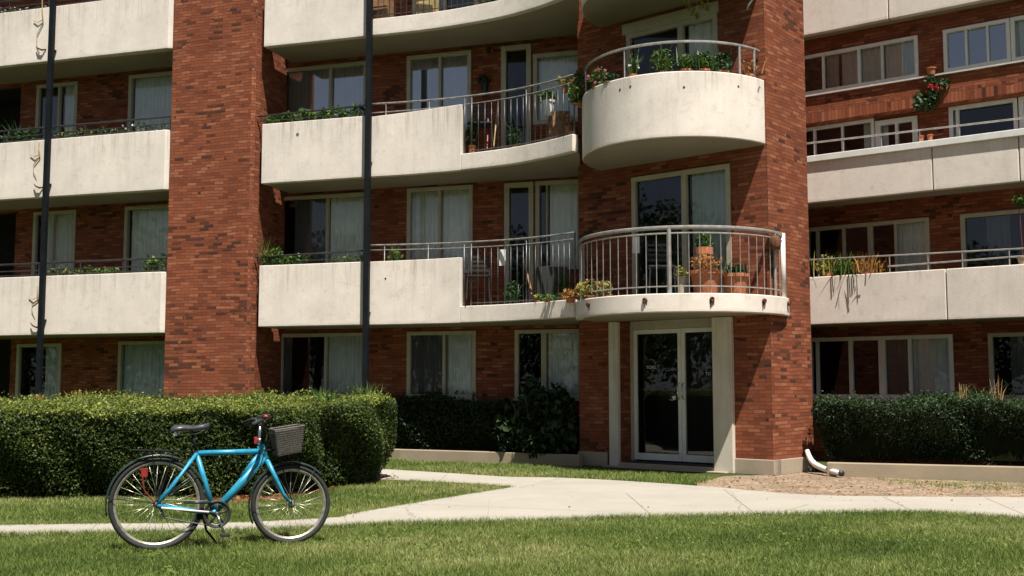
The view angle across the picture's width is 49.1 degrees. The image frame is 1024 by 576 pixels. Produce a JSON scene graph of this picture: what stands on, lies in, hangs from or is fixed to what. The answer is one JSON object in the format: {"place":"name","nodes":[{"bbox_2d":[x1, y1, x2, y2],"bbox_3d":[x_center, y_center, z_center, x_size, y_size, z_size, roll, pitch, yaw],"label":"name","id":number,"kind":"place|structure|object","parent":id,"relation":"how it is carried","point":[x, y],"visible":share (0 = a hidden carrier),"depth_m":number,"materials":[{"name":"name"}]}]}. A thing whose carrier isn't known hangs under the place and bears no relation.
{"place":"outdoors","nodes":[
{"label":"outdoors","id":0,"kind":"place"},
{"bbox_2d":[0,469,1023,537],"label":"path","id":1,"kind":"structure","parent":0,"point":[550,496],"depth_m":12.44,"materials":[{"name":"concrete"}]},
{"bbox_2d":[0,460,1023,575],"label":"ground","id":2,"kind":"structure","parent":0,"point":[823,462],"depth_m":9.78,"materials":[{"name":"plant"}]},
{"bbox_2d":[0,386,397,498],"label":"clipped hedge","id":3,"kind":"object","parent":2,"relation":"on","point":[81,441],"visible":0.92,"depth_m":13.28,"materials":[{"name":"green plant"}]},
{"bbox_2d":[311,385,339,401],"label":"tall weed","id":4,"kind":"object","parent":3,"relation":"on","point":[323,396],"visible":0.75,"depth_m":15.51,"materials":[{"name":"green plant"}]},
{"bbox_2d":[346,381,388,396],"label":"tall weed","id":5,"kind":"object","parent":3,"relation":"on","point":[365,390],"visible":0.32,"depth_m":16.01,"materials":[{"name":"green plant"}]},
{"bbox_2d":[105,414,329,550],"bbox_3d":[-2.366,1.584,9.165,1.744,1.091,0.558,3,-6,-34],"label":"bicycle","id":6,"kind":"object","parent":2,"relation":"on","point":[286,441],"visible":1,"depth_m":9.15,"materials":[{"name":"metal"}]},
{"bbox_2d":[0,478,512,525],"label":"verge grass","id":7,"kind":"structure","parent":2,"relation":"on","point":[411,494],"depth_m":12.26,"materials":[{"name":"plant"}]},
{"bbox_2d":[189,480,384,501],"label":"bare soil","id":8,"kind":"structure","parent":2,"relation":"on","point":[276,496],"depth_m":13.67,"materials":[{"name":"brown soil"}]},
{"bbox_2d":[296,387,516,451],"bbox_3d":[-2.663,2.471,21.076,5.831,1.244,1.521,-1,-5,14],"label":"clipped hedge","id":9,"kind":"object","parent":2,"relation":"on","point":[459,424],"visible":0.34,"depth_m":20.35,"materials":[{"name":"green plant"}]},
{"bbox_2d":[390,449,582,465],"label":"concrete kerb","id":10,"kind":"structure","parent":2,"relation":"on","point":[504,457],"depth_m":19.54,"materials":[{"name":"concrete"}]},
{"bbox_2d":[0,0,1023,475],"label":"apartment building","id":11,"kind":"structure","parent":2,"relation":"on","point":[790,160],"depth_m":20.30,"materials":[{"name":"red brick"}]},
{"bbox_2d":[0,117,40,142],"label":"planter box","id":12,"kind":"object","parent":11,"relation":"on","point":[21,133],"visible":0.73,"depth_m":23.13,"materials":[{"name":"green plant"}]},
{"bbox_2d":[0,5,46,12],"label":"planter box","id":13,"kind":"object","parent":11,"relation":"on","point":[21,9],"visible":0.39,"depth_m":23.40,"materials":[{"name":"green plant"}]},
{"bbox_2d":[33,0,43,52],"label":"dried vine","id":14,"kind":"object","parent":11,"relation":"attached to","point":[41,25],"visible":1,"depth_m":22.92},
{"bbox_2d":[15,343,61,399],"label":"window","id":15,"kind":"structure","parent":11,"relation":"in","point":[53,368],"depth_m":23.67,"materials":[{"name":"grey glass"}]},
{"bbox_2d":[31,210,76,276],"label":"window","id":16,"kind":"structure","parent":11,"relation":"in","point":[61,243],"depth_m":23.85,"materials":[{"name":"grey glass"}]},
{"bbox_2d":[35,81,77,139],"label":"window","id":17,"kind":"structure","parent":11,"relation":"in","point":[71,99],"depth_m":24.09,"materials":[{"name":"grey glass"}]},
{"bbox_2d":[46,265,120,275],"bbox_3d":[-8.575,-0.248,22.364,1.737,0.432,0.383,-2,-5,17],"label":"planter box","id":18,"kind":"object","parent":11,"relation":"on","point":[94,270],"visible":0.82,"depth_m":22.35,"materials":[{"name":"green plant"}]},
{"bbox_2d":[51,125,121,138],"bbox_3d":[-8.631,-3.042,22.640,1.705,0.468,0.372,-1,-5,14],"label":"planter box","id":19,"kind":"object","parent":11,"relation":"on","point":[78,133],"visible":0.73,"depth_m":22.64,"materials":[{"name":"green plant"}]},
{"bbox_2d":[117,341,164,396],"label":"window","id":20,"kind":"structure","parent":11,"relation":"in","point":[140,363],"depth_m":22.97,"materials":[{"name":"grey glass"}]},
{"bbox_2d":[122,121,167,132],"bbox_3d":[-7.290,-3.079,22.211,1.052,0.463,0.306,-1,-5,15],"label":"planter box","id":21,"kind":"object","parent":11,"relation":"on","point":[143,128],"visible":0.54,"depth_m":22.20,"materials":[{"name":"green plant"}]},
{"bbox_2d":[123,204,168,272],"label":"window","id":22,"kind":"structure","parent":11,"relation":"in","point":[149,222],"depth_m":23.20,"materials":[{"name":"grey glass"}]},
{"bbox_2d":[128,71,171,132],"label":"window","id":23,"kind":"structure","parent":11,"relation":"in","point":[153,91],"depth_m":23.45,"materials":[{"name":"grey glass"}]},
{"bbox_2d":[142,253,165,271],"bbox_3d":[-6.927,-0.373,21.869,0.647,0.594,0.313,-1,-5,16],"label":"planter box","id":24,"kind":"object","parent":11,"relation":"on","point":[152,262],"visible":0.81,"depth_m":21.84,"materials":[{"name":"green plant"}]},
{"bbox_2d":[253,235,282,265],"bbox_3d":[-4.644,-0.632,21.002,0.590,0.845,0.908,5,-7,-44],"label":"planter box","id":25,"kind":"object","parent":11,"relation":"on","point":[266,260],"visible":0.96,"depth_m":20.95,"materials":[{"name":"green plant"}]},
{"bbox_2d":[279,253,309,264],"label":"planter box","id":26,"kind":"object","parent":11,"relation":"on","point":[292,259],"visible":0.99,"depth_m":20.82,"materials":[{"name":"green plant"}]},
{"bbox_2d":[263,103,364,123],"bbox_3d":[-3.703,-3.173,20.982,2.140,0.512,0.298,-2,-5,19],"label":"planter box","id":27,"kind":"object","parent":11,"relation":"on","point":[326,113],"visible":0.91,"depth_m":20.94,"materials":[{"name":"green plant"}]},
{"bbox_2d":[280,332,361,395],"bbox_3d":[-3.659,1.516,21.624,1.939,1.285,0.232,-2,-5,18],"label":"window","id":28,"kind":"structure","parent":11,"relation":"in","point":[345,349],"depth_m":21.59,"materials":[{"name":"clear glass"}]},
{"bbox_2d":[284,192,363,263],"bbox_3d":[-3.668,-0.806,21.862,1.897,2.035,0.171,-2,-5,18],"label":"window","id":29,"kind":"structure","parent":11,"relation":"in","point":[315,232],"depth_m":21.89,"materials":[{"name":"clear glass"}]},
{"bbox_2d":[286,61,365,120],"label":"window","id":30,"kind":"structure","parent":11,"relation":"in","point":[309,87],"depth_m":22.18,"materials":[{"name":"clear glass"}]},
{"bbox_2d":[330,253,362,262],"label":"planter box","id":31,"kind":"object","parent":11,"relation":"on","point":[356,260],"visible":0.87,"depth_m":20.55,"materials":[{"name":"green plant"}]},
{"bbox_2d":[373,0,393,18],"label":"wooden crate","id":32,"kind":"object","parent":11,"relation":"on","point":[375,7],"visible":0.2,"depth_m":20.91,"materials":[{"name":"brown wood"}]},
{"bbox_2d":[387,243,403,260],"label":"planter box","id":33,"kind":"object","parent":11,"relation":"on","point":[392,257],"visible":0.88,"depth_m":20.26,"materials":[{"name":"green plant"}]},
{"bbox_2d":[416,0,438,13],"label":"wooden crate","id":34,"kind":"object","parent":11,"relation":"on","point":[420,4],"visible":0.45,"depth_m":20.63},
{"bbox_2d":[406,50,471,129],"bbox_3d":[-1.377,-3.712,21.371,1.317,1.535,0.166,-2,-5,18],"label":"window","id":35,"kind":"structure","parent":11,"relation":"in","point":[424,72],"depth_m":21.43,"materials":[{"name":"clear glass"}]},
{"bbox_2d":[406,185,472,272],"bbox_3d":[-1.345,-1.083,21.127,1.334,1.655,0.169,-2,-5,18],"label":"window","id":36,"kind":"structure","parent":11,"relation":"in","point":[442,213],"depth_m":21.17,"materials":[{"name":"beige glass"}]},
{"bbox_2d":[406,331,477,400],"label":"window","id":37,"kind":"structure","parent":11,"relation":"in","point":[443,361],"depth_m":20.92,"materials":[{"name":"beige glass"}]},
{"bbox_2d":[413,0,477,14],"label":"window","id":38,"kind":"structure","parent":11,"relation":"in","point":[443,2],"depth_m":21.56,"materials":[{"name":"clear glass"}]},
{"bbox_2d":[465,115,480,152],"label":"potted plant","id":39,"kind":"object","parent":11,"relation":"on","point":[474,137],"visible":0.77,"depth_m":19.99,"materials":[{"name":"green plant"}]},
{"bbox_2d":[466,253,490,300],"bbox_3d":[-0.588,-0.208,19.667,0.424,0.859,0.461,0,-5,0],"label":"balcony chair","id":40,"kind":"object","parent":11,"relation":"on","point":[477,270],"visible":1,"depth_m":19.86,"materials":[{"name":"plastic"}]},
{"bbox_2d":[469,104,493,149],"bbox_3d":[-0.543,-2.932,20.061,0.424,0.859,0.461,0,-5,0],"label":"balcony chair","id":41,"kind":"object","parent":11,"relation":"on","point":[483,123],"visible":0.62,"depth_m":20.25,"materials":[{"name":"plastic"}]},
{"bbox_2d":[477,73,491,96],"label":"potted plant","id":42,"kind":"object","parent":11,"relation":"attached to","point":[483,84],"visible":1,"depth_m":20.97,"materials":[{"name":"green plant"}]},
{"bbox_2d":[486,100,489,147],"bbox_3d":[-0.429,-2.925,20.040,0.028,0.978,0.423,0,-5,3],"label":"garden pole","id":43,"kind":"object","parent":11,"relation":"on","point":[487,125],"visible":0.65,"depth_m":20.01,"materials":[{"name":"red plastic"}]},
{"bbox_2d":[493,100,498,146],"bbox_3d":[-0.286,-2.954,20.042,0.024,0.978,0.429,-1,-5,11],"label":"garden pole","id":44,"kind":"object","parent":11,"relation":"on","point":[495,123],"visible":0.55,"depth_m":20.03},
{"bbox_2d":[499,249,505,265],"bbox_3d":[-0.166,-0.524,19.323,0.110,0.280,0.016,0,-5,0],"label":"notice board","id":45,"kind":"object","parent":11,"relation":"attached to","point":[501,257],"visible":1,"depth_m":19.32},
{"bbox_2d":[503,120,525,147],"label":"potted plant","id":46,"kind":"object","parent":11,"relation":"on","point":[515,140],"visible":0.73,"depth_m":19.49,"materials":[{"name":"green plant"}]},
{"bbox_2d":[501,43,531,148],"bbox_3d":[0.087,-3.388,20.833,0.587,2.295,0.106,-2,-5,18],"label":"balcony door","id":47,"kind":"structure","parent":11,"relation":"in","point":[504,49],"depth_m":20.84,"materials":[{"name":"metal"}]},
{"bbox_2d":[502,277,530,303],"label":"potted plant","id":48,"kind":"object","parent":11,"relation":"on","point":[513,293],"visible":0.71,"depth_m":19.25,"materials":[{"name":"green plant"}]},
{"bbox_2d":[504,182,533,303],"bbox_3d":[0.137,-0.750,20.581,0.565,2.395,0.106,-2,-5,18],"label":"balcony door","id":49,"kind":"structure","parent":11,"relation":"in","point":[530,185],"depth_m":20.57,"materials":[{"name":"beige metal"}]},
{"bbox_2d":[524,259,532,294],"bbox_3d":[0.274,-0.190,19.243,0.031,0.666,0.545,1,-5,-14],"label":"garden pole","id":50,"kind":"object","parent":11,"relation":"on","point":[531,292],"visible":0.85,"depth_m":19.21,"materials":[{"name":"brown wood"}]},
{"bbox_2d":[512,329,578,400],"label":"window","id":51,"kind":"structure","parent":11,"relation":"in","point":[559,361],"depth_m":20.23,"materials":[{"name":"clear glass"}]},
{"bbox_2d":[536,294,557,301],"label":"potted plant","id":52,"kind":"object","parent":11,"relation":"on","point":[546,299],"visible":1,"depth_m":18.26,"materials":[{"name":"green plant"}]},
{"bbox_2d":[538,89,558,115],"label":"potted plant","id":53,"kind":"object","parent":11,"relation":"hanging from","point":[549,105],"visible":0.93,"depth_m":18.89,"materials":[{"name":"white plant"}]},
{"bbox_2d":[536,267,567,301],"bbox_3d":[0.677,-0.022,18.977,0.520,0.640,0.320,0,-5,0],"label":"storage box","id":54,"kind":"object","parent":11,"relation":"on","point":[552,277],"visible":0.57,"depth_m":18.83,"materials":[{"name":"plastic"}]},
{"bbox_2d":[533,50,577,124],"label":"window","id":55,"kind":"structure","parent":11,"relation":"in","point":[546,66],"depth_m":20.70,"materials":[{"name":"clear glass"}]},
{"bbox_2d":[535,179,578,269],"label":"window","id":56,"kind":"structure","parent":11,"relation":"in","point":[563,193],"depth_m":20.44,"materials":[{"name":"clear glass"}]},
{"bbox_2d":[548,111,569,139],"bbox_3d":[0.805,-2.691,19.115,0.360,0.600,0.300,0,-5,0],"label":"storage box","id":57,"kind":"object","parent":11,"relation":"on","point":[557,122],"visible":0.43,"depth_m":18.97,"materials":[{"name":"brown wood"}]},
{"bbox_2d":[556,75,572,92],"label":"potted plant","id":58,"kind":"object","parent":11,"relation":"hanging from","point":[562,81],"visible":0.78,"depth_m":18.63,"materials":[{"name":"green plant"}]},
{"bbox_2d":[555,270,573,299],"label":"potted plant","id":59,"kind":"object","parent":11,"relation":"on","point":[561,287],"visible":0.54,"depth_m":18.67,"materials":[{"name":"green plant"}]},
{"bbox_2d":[558,288,578,302],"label":"potted plant","id":60,"kind":"object","parent":11,"relation":"on","point":[571,293],"visible":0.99,"depth_m":17.89,"materials":[{"name":"orange plant"}]},
{"bbox_2d":[564,113,573,135],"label":"potted plant","id":61,"kind":"object","parent":11,"relation":"on","point":[567,129],"visible":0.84,"depth_m":18.56,"materials":[{"name":"green plant"}]},
{"bbox_2d":[566,76,584,105],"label":"potted plant","id":62,"kind":"object","parent":11,"relation":"on","point":[571,88],"visible":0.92,"depth_m":18.22,"materials":[{"name":"green plant"}]},
{"bbox_2d":[568,67,595,107],"bbox_3d":[1.147,-3.307,18.466,0.477,0.672,0.348,0,-5,0],"label":"potted plant","id":63,"kind":"object","parent":11,"relation":"on","point":[580,73],"visible":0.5,"depth_m":18.43,"materials":[{"name":"green plant"}]},
{"bbox_2d":[574,278,608,298],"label":"potted plant","id":64,"kind":"object","parent":11,"relation":"on","point":[587,295],"visible":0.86,"depth_m":17.36,"materials":[{"name":"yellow plant"}]},
{"bbox_2d":[586,66,608,88],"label":"potted plant","id":65,"kind":"object","parent":11,"relation":"on","point":[600,81],"visible":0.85,"depth_m":17.57,"materials":[{"name":"green plant"}]},
{"bbox_2d":[599,281,612,296],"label":"potted plant","id":66,"kind":"object","parent":11,"relation":"on","point":[605,291],"visible":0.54,"depth_m":17.25,"materials":[{"name":"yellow plant"}]},
{"bbox_2d":[604,73,618,82],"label":"potted plant","id":67,"kind":"object","parent":11,"relation":"on","point":[609,77],"visible":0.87,"depth_m":17.27,"materials":[{"name":"green plant"}]},
{"bbox_2d":[620,44,643,76],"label":"potted plant","id":68,"kind":"object","parent":11,"relation":"on","point":[634,67],"visible":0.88,"depth_m":17.08,"materials":[{"name":"green plant"}]},
{"bbox_2d":[632,236,639,252],"bbox_3d":[1.935,-0.674,17.479,0.110,0.260,0.016,0,-5,0],"label":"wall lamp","id":69,"kind":"object","parent":11,"relation":"attached to","point":[635,240],"visible":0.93,"depth_m":17.47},
{"bbox_2d":[645,241,676,293],"bbox_3d":[2.273,-0.327,17.167,0.424,0.859,0.461,0,-5,0],"label":"balcony chair","id":70,"kind":"object","parent":11,"relation":"on","point":[649,267],"visible":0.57,"depth_m":17.36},
{"bbox_2d":[649,40,677,72],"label":"potted plant","id":71,"kind":"object","parent":11,"relation":"on","point":[663,58],"visible":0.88,"depth_m":16.93,"materials":[{"name":"green plant"}]},
{"bbox_2d":[626,461,713,466],"bbox_3d":[2.624,2.806,17.862,1.782,0.013,0.320,-4,-7,41],"label":"doorstep","id":72,"kind":"object","parent":11,"relation":"on","point":[683,464],"visible":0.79,"depth_m":17.87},
{"bbox_2d":[626,13,717,76],"bbox_3d":[2.635,-3.342,18.310,1.747,1.955,0.170,-4,-7,41],"label":"window","id":73,"kind":"structure","parent":11,"relation":"in","point":[706,26],"depth_m":18.15,"materials":[{"name":"clear glass"}]},
{"bbox_2d":[630,318,713,462],"bbox_3d":[2.719,1.659,18.131,1.976,2.319,0.147,-4,-7,41],"label":"entrance door","id":74,"kind":"structure","parent":11,"relation":"in","point":[684,326],"depth_m":18.21,"materials":[{"name":"white paint"}]},
{"bbox_2d":[673,265,687,292],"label":"potted plant","id":75,"kind":"object","parent":11,"relation":"on","point":[682,279],"visible":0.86,"depth_m":16.63,"materials":[{"name":"green plant"}]},
{"bbox_2d":[631,163,731,294],"bbox_3d":[2.733,-0.835,18.000,1.855,2.105,0.171,-4,-7,41],"label":"balcony door","id":76,"kind":"structure","parent":11,"relation":"in","point":[711,185],"depth_m":17.82,"materials":[{"name":"beige glass"}]},
{"bbox_2d":[675,53,696,70],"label":"potted plant","id":77,"kind":"object","parent":11,"relation":"on","point":[681,66],"visible":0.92,"depth_m":16.85,"materials":[{"name":"green plant"}]},
{"bbox_2d":[683,0,709,19],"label":"hanging plant","id":78,"kind":"object","parent":11,"relation":"hanging from","point":[685,2],"visible":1,"depth_m":17.35,"materials":[{"name":"green plant"}]},
{"bbox_2d":[694,231,713,268],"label":"potted plant","id":79,"kind":"object","parent":11,"relation":"on","point":[704,247],"visible":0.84,"depth_m":17.04,"materials":[{"name":"green plant"}]},
{"bbox_2d":[691,47,717,70],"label":"potted plant","id":80,"kind":"object","parent":11,"relation":"on","point":[704,61],"visible":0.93,"depth_m":16.86,"materials":[{"name":"green plant"}]},
{"bbox_2d":[688,253,722,292],"bbox_3d":[2.907,-0.195,16.834,0.524,0.662,0.518,0,-5,0],"label":"potted plant","id":81,"kind":"object","parent":11,"relation":"on","point":[705,276],"visible":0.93,"depth_m":16.68,"materials":[{"name":"orange plant"}]},
{"bbox_2d":[712,48,733,72],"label":"potted plant","id":82,"kind":"object","parent":11,"relation":"on","point":[724,66],"visible":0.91,"depth_m":16.90,"materials":[{"name":"green plant"}]},
{"bbox_2d":[716,259,748,293],"bbox_3d":[3.359,-0.151,16.829,0.448,0.573,0.457,-3,-6,34],"label":"potted plant","id":83,"kind":"object","parent":11,"relation":"on","point":[726,275],"visible":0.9,"depth_m":16.70,"materials":[{"name":"green plant"}]},
{"bbox_2d":[741,57,768,76],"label":"potted plant","id":84,"kind":"object","parent":11,"relation":"on","point":[751,74],"visible":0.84,"depth_m":17.04,"materials":[{"name":"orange plant"}]},
{"bbox_2d":[809,249,840,276],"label":"potted plant","id":85,"kind":"object","parent":11,"relation":"on","point":[824,267],"visible":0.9,"depth_m":19.55,"materials":[{"name":"green plant"}]},
{"bbox_2d":[806,118,874,154],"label":"window","id":86,"kind":"structure","parent":11,"relation":"in","point":[869,126],"depth_m":19.95,"materials":[{"name":"white paint"}]},
{"bbox_2d":[829,251,861,275],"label":"potted plant","id":87,"kind":"object","parent":11,"relation":"on","point":[845,267],"visible":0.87,"depth_m":19.32,"materials":[{"name":"green plant"}]},
{"bbox_2d":[804,35,918,94],"bbox_3d":[6.087,-3.878,19.708,2.128,0.726,0.173,-4,-6,37],"label":"window","id":88,"kind":"structure","parent":11,"relation":"in","point":[862,65],"depth_m":19.61,"materials":[{"name":"white paint"}]},
{"bbox_2d":[847,252,892,273],"bbox_3d":[6.116,-0.330,19.188,0.821,0.613,0.653,0,-5,0],"label":"potted plant","id":89,"kind":"object","parent":11,"relation":"on","point":[872,267],"visible":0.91,"depth_m":19.07,"materials":[{"name":"beige plant"}]},
{"bbox_2d":[809,217,930,276],"bbox_3d":[6.375,-0.406,20.104,2.257,1.525,0.162,-4,-6,37],"label":"window","id":90,"kind":"structure","parent":11,"relation":"in","point":[911,236],"depth_m":19.76,"materials":[{"name":"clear glass"}]},
{"bbox_2d":[811,334,954,400],"bbox_3d":[6.494,1.426,19.820,2.661,1.145,0.225,-4,-6,37],"label":"window","id":91,"kind":"structure","parent":11,"relation":"in","point":[932,356],"depth_m":19.59,"materials":[{"name":"glass"}]},
{"bbox_2d":[875,115,917,146],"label":"window","id":92,"kind":"structure","parent":11,"relation":"in","point":[881,127],"depth_m":19.50,"materials":[{"name":"white paint"}]},
{"bbox_2d":[912,67,950,112],"bbox_3d":[7.041,-3.317,18.791,0.646,0.754,0.348,-3,-6,30],"label":"hanging plant","id":93,"kind":"object","parent":11,"relation":"hanging from","point":[932,84],"visible":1,"depth_m":18.75,"materials":[{"name":"green plant"}]},
{"bbox_2d":[942,18,1010,71],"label":"window","id":94,"kind":"structure","parent":11,"relation":"in","point":[1006,21],"depth_m":18.45,"materials":[{"name":"white paint"}]},
{"bbox_2d":[948,97,1017,137],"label":"window","id":95,"kind":"structure","parent":11,"relation":"in","point":[954,112],"depth_m":18.78,"materials":[{"name":"white paint"}]},
{"bbox_2d":[960,209,1023,267],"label":"window","id":96,"kind":"structure","parent":11,"relation":"in","point":[997,222],"depth_m":18.86,"materials":[{"name":"clear glass"}]},
{"bbox_2d":[987,332,1023,401],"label":"window","id":97,"kind":"structure","parent":11,"relation":"in","point":[1016,338],"depth_m":18.54,"materials":[{"name":"clear glass"}]},
{"bbox_2d":[1010,15,1023,60],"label":"window","id":98,"kind":"structure","parent":11,"relation":"in","point":[1016,23],"depth_m":18.12,"materials":[{"name":"white paint"}]},
{"bbox_2d":[1012,194,1023,263],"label":"potted plant","id":99,"kind":"object","parent":11,"relation":"on","point":[1017,200],"visible":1,"depth_m":17.67,"materials":[{"name":"green plant"}]},
{"bbox_2d":[1018,96,1023,128],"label":"window","id":100,"kind":"structure","parent":11,"relation":"in","point":[1020,99],"depth_m":18.24,"materials":[{"name":"white paint"}]},
{"bbox_2d":[493,376,579,458],"bbox_3d":[0.418,2.256,19.370,1.606,1.469,0.935,-2,-6,24],"label":"leafy shrub","id":101,"kind":"object","parent":2,"relation":"on","point":[543,423],"visible":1,"depth_m":19.23,"materials":[{"name":"green plant"}]},
{"bbox_2d":[384,458,716,485],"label":"grass","id":102,"kind":"structure","parent":2,"relation":"on","point":[494,468],"depth_m":17.15,"materials":[{"name":"plant"}]},
{"bbox_2d":[697,472,1023,496],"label":"gravel bed","id":103,"kind":"object","parent":2,"relation":"on","point":[792,483],"visible":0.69,"depth_m":14.77,"materials":[{"name":"gravel"}]},
{"bbox_2d":[810,389,1023,465],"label":"clipped hedge","id":104,"kind":"object","parent":2,"relation":"on","point":[946,427],"visible":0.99,"depth_m":16.53,"materials":[{"name":"green plant"}]},
{"bbox_2d":[959,382,1001,407],"bbox_3d":[6.954,1.932,16.566,0.601,1.098,0.689,-3,-6,34],"label":"tall weed","id":105,"kind":"object","parent":104,"relation":"on","point":[976,395],"visible":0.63,"depth_m":16.59,"materials":[{"name":"green plant"}]},
{"bbox_2d":[975,379,1005,400],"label":"tall weed","id":106,"kind":"object","parent":104,"relation":"on","point":[998,388],"visible":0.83,"depth_m":16.43,"materials":[{"name":"beige plant"}]},
{"bbox_2d":[827,462,1023,481],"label":"concrete kerb","id":107,"kind":"structure","parent":2,"relation":"on","point":[948,472],"depth_m":15.93,"materials":[{"name":"concrete"}]},
{"bbox_2d":[183,471,1022,526],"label":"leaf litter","id":108,"kind":"object","parent":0,"point":[245,497],"visible":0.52,"depth_m":13.99,"materials":[{"name":"brown plant"}]},
{"bbox_2d":[878,477,1023,490],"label":"patch grass","id":109,"kind":"structure","parent":0,"point":[958,483],"depth_m":14.93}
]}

